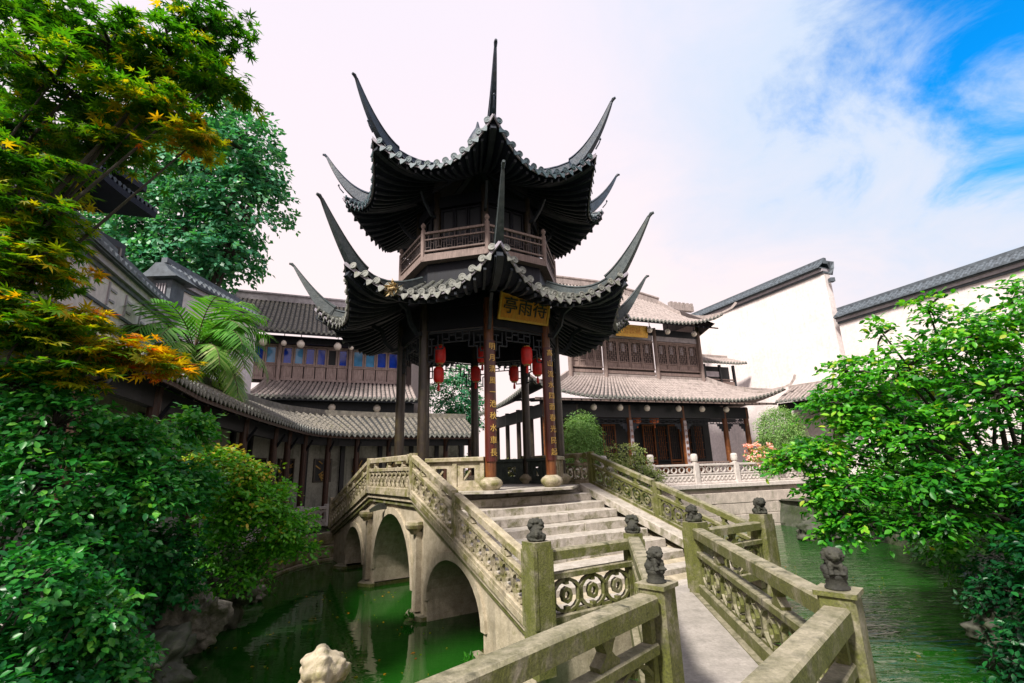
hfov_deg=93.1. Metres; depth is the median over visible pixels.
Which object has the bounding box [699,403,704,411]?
globe lamp
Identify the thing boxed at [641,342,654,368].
window
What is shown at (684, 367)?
window
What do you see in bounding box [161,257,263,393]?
boundary wall
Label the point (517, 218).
upper door
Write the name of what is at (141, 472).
camellia shrub
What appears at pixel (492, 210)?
upper door
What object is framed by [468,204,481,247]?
upper door
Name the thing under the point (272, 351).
window
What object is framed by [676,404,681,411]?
globe lamp
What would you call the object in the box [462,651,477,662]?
water fern
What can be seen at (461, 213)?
upper door
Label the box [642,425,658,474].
door
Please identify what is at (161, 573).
camellia shrub
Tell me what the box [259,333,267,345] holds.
globe lamp
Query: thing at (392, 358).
window
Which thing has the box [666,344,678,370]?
window
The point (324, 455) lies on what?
covered gallery
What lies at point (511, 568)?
arched bridge
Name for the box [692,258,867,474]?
boundary wall
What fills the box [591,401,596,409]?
globe lamp
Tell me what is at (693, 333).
globe lamp
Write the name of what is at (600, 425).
door
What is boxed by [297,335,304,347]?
globe lamp
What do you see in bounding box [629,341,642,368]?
window
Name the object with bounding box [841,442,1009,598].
hedge shrub
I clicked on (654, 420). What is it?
orange lantern
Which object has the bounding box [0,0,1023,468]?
sky
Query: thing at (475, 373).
red lantern
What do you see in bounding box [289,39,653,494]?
octagonal pavilion
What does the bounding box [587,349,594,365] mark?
window
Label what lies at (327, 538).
quay wall
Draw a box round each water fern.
[401,609,417,621]
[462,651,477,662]
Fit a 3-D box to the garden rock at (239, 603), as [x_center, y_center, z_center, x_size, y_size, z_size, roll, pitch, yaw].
[-5.193,4.349,8.575,1.374,1.470,1.148,-2,-15,0]
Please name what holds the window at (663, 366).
in the waterside hall
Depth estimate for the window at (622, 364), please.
24.05 m
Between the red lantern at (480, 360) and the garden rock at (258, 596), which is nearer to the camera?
the garden rock at (258, 596)
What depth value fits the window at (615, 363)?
23.84 m
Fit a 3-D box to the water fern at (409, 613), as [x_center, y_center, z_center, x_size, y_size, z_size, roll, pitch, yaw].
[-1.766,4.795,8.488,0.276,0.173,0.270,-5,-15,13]
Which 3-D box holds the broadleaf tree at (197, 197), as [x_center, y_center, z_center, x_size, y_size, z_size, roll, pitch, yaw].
[-14.155,-2.647,19.327,10.749,19.581,5.672,-2,-15,0]
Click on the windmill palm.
(229, 330)
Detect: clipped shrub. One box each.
[563,409,608,476]
[752,404,811,476]
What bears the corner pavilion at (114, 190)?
on the ground
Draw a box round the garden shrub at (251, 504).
[177,442,332,606]
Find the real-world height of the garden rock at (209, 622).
1.285 m
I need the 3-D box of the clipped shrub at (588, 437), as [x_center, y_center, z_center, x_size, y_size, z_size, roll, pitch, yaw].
[2.729,4.344,18.905,2.296,3.444,1.983,-2,-15,0]
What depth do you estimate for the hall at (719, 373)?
27.66 m
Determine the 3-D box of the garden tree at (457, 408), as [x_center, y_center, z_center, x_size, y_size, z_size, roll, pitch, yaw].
[-2.982,4.999,26.674,4.580,7.854,3.246,-2,-15,0]
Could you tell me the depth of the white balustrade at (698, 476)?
19.47 m
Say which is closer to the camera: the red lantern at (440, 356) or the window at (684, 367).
the red lantern at (440, 356)
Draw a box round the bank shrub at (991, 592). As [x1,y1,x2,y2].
[951,487,1023,682]
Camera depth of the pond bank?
15.69 m
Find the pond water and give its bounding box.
[183,525,1013,682]
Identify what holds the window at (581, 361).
in the waterside hall
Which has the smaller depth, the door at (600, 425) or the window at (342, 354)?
the window at (342, 354)
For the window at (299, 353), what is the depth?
21.90 m
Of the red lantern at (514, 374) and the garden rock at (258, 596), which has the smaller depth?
the garden rock at (258, 596)
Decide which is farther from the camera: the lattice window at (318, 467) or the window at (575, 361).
the window at (575, 361)
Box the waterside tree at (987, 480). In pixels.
[754,269,1023,568]
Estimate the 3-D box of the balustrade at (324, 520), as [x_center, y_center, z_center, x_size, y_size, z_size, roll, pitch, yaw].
[-6.310,4.998,13.428,0.538,0.660,4.165,-4,-15,8]
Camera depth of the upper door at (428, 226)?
12.72 m
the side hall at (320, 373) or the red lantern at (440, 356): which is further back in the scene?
the side hall at (320, 373)
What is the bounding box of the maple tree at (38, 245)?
[0,0,270,409]
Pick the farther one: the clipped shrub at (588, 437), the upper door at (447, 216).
the clipped shrub at (588, 437)
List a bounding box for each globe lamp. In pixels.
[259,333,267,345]
[281,334,286,345]
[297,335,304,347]
[328,401,335,409]
[334,338,341,349]
[373,402,380,411]
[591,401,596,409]
[617,401,622,410]
[644,402,649,410]
[647,325,652,332]
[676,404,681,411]
[691,327,696,336]
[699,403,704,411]
[723,404,728,411]
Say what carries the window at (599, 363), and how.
in the waterside hall
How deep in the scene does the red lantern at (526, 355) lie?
11.08 m
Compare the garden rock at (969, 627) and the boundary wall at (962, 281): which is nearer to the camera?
the garden rock at (969, 627)
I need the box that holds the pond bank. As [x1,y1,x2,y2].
[31,498,1019,682]
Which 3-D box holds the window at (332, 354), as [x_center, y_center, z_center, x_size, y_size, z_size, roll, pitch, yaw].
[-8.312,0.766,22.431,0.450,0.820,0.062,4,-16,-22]
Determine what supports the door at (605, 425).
in the waterside hall
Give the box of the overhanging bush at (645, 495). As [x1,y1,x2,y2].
[585,471,650,504]
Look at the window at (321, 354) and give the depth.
22.26 m
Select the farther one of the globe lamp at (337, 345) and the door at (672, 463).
the door at (672, 463)
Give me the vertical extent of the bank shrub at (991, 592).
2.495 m
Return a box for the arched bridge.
[328,451,781,682]
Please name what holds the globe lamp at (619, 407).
hanging from the waterside hall
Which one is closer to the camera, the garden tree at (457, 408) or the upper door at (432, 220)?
the upper door at (432, 220)
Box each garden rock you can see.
[94,621,196,682]
[135,581,233,655]
[199,547,259,630]
[251,583,267,602]
[796,513,860,541]
[960,598,1023,664]
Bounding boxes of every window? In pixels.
[252,458,266,483]
[254,345,265,362]
[264,345,277,363]
[276,458,294,483]
[281,346,293,364]
[293,347,304,364]
[304,348,315,365]
[312,459,331,482]
[315,348,326,365]
[327,349,337,366]
[337,350,348,366]
[351,458,366,479]
[352,351,363,367]
[364,354,375,368]
[376,352,387,368]
[387,353,396,369]
[572,356,578,365]
[579,353,586,365]
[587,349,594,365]
[594,345,602,366]
[606,340,618,367]
[617,340,630,367]
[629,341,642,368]
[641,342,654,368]
[657,343,668,369]
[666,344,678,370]
[676,345,689,370]
[687,346,699,371]
[706,371,718,376]
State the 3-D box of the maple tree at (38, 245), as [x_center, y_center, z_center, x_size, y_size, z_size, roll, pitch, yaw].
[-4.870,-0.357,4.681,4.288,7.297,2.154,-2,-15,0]
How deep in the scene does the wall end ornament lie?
24.17 m
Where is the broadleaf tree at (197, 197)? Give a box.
[78,57,300,294]
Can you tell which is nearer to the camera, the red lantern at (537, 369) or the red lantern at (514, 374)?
the red lantern at (537, 369)
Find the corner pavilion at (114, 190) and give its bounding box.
[36,121,157,261]
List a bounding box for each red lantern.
[433,365,443,390]
[435,331,445,365]
[471,352,479,388]
[477,346,483,370]
[509,349,518,388]
[521,340,531,372]
[532,341,541,382]
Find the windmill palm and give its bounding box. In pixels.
[115,295,277,511]
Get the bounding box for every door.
[426,219,430,253]
[431,218,433,253]
[441,208,453,251]
[454,206,467,249]
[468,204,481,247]
[488,205,496,242]
[504,209,512,251]
[511,211,523,253]
[591,424,602,472]
[601,424,618,476]
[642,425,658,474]
[655,425,671,474]
[667,425,684,473]
[680,426,694,473]
[692,425,707,472]
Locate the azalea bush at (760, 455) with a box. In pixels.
[742,441,778,479]
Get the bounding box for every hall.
[231,289,418,412]
[479,275,795,476]
[702,354,746,422]
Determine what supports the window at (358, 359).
in the side hall at (320, 373)
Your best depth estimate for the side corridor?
23.69 m
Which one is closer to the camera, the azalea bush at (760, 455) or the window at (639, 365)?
the azalea bush at (760, 455)
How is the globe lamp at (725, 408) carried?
hanging from the waterside hall
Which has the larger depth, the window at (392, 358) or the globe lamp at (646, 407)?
the window at (392, 358)
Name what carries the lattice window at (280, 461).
in the covered gallery
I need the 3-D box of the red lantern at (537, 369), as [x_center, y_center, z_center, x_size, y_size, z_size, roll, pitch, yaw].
[0.635,0.498,12.267,0.261,1.130,0.261,-2,-15,0]
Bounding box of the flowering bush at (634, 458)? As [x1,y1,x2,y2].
[595,441,667,487]
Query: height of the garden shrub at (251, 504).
2.553 m
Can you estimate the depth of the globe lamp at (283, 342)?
20.86 m
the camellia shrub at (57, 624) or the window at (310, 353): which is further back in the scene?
the window at (310, 353)
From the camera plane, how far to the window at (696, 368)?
25.51 m
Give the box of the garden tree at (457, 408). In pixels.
[429,364,497,433]
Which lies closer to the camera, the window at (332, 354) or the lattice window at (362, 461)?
the lattice window at (362, 461)
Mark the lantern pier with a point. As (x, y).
(170, 282)
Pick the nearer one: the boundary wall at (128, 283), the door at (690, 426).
the boundary wall at (128, 283)
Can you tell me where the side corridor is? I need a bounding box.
[775,371,982,462]
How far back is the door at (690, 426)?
25.74 m
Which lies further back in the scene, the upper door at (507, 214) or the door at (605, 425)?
the door at (605, 425)
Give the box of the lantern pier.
[143,262,197,341]
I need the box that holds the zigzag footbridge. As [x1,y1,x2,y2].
[298,528,877,682]
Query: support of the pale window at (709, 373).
in the hall at (719, 373)
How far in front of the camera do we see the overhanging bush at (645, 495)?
17.01 m
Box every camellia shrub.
[0,354,204,589]
[0,535,171,682]
[31,402,231,625]
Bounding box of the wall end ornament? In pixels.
[823,260,835,282]
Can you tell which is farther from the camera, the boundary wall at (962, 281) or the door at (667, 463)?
the door at (667, 463)
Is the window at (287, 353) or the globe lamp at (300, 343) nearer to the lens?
the globe lamp at (300, 343)
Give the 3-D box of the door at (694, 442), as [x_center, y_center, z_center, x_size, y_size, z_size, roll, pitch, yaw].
[10.056,5.867,25.895,0.760,2.810,0.060,4,-16,-20]
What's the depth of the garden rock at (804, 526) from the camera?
15.91 m
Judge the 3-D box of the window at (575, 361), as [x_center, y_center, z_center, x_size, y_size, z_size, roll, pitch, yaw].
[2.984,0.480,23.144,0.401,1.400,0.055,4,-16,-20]
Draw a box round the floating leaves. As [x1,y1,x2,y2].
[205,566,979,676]
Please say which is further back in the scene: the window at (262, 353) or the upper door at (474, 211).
the window at (262, 353)
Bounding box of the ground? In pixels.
[14,471,1023,665]
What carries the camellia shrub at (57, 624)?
on the pond bank
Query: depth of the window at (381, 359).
23.26 m
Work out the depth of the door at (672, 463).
25.36 m
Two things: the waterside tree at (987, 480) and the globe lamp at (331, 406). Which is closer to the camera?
the waterside tree at (987, 480)
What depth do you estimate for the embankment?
19.39 m
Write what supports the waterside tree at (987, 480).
on the ground
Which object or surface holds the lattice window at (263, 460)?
in the covered gallery
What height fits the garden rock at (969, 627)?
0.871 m
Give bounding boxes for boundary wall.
[0,147,181,346]
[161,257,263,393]
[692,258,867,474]
[833,246,1023,496]
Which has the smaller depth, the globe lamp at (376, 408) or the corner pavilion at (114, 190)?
the corner pavilion at (114, 190)
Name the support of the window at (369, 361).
in the side hall at (320, 373)
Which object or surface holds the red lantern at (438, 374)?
hanging from the octagonal pavilion at (481, 225)
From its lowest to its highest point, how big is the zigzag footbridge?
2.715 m
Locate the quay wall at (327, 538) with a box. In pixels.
[254,531,333,581]
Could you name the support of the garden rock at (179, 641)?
on the pond bank
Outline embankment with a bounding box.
[612,479,817,526]
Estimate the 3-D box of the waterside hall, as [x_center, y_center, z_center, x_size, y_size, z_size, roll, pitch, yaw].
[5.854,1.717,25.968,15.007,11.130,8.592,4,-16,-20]
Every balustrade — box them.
[237,504,328,543]
[569,451,835,487]
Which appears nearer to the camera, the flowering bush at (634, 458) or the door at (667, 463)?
the flowering bush at (634, 458)
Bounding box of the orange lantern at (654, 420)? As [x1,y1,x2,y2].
[649,418,658,427]
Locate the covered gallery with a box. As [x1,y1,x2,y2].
[0,286,470,632]
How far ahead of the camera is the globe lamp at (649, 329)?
24.13 m
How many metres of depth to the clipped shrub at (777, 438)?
21.70 m
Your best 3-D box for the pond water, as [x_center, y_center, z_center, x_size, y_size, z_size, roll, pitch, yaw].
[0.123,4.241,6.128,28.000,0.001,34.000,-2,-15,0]

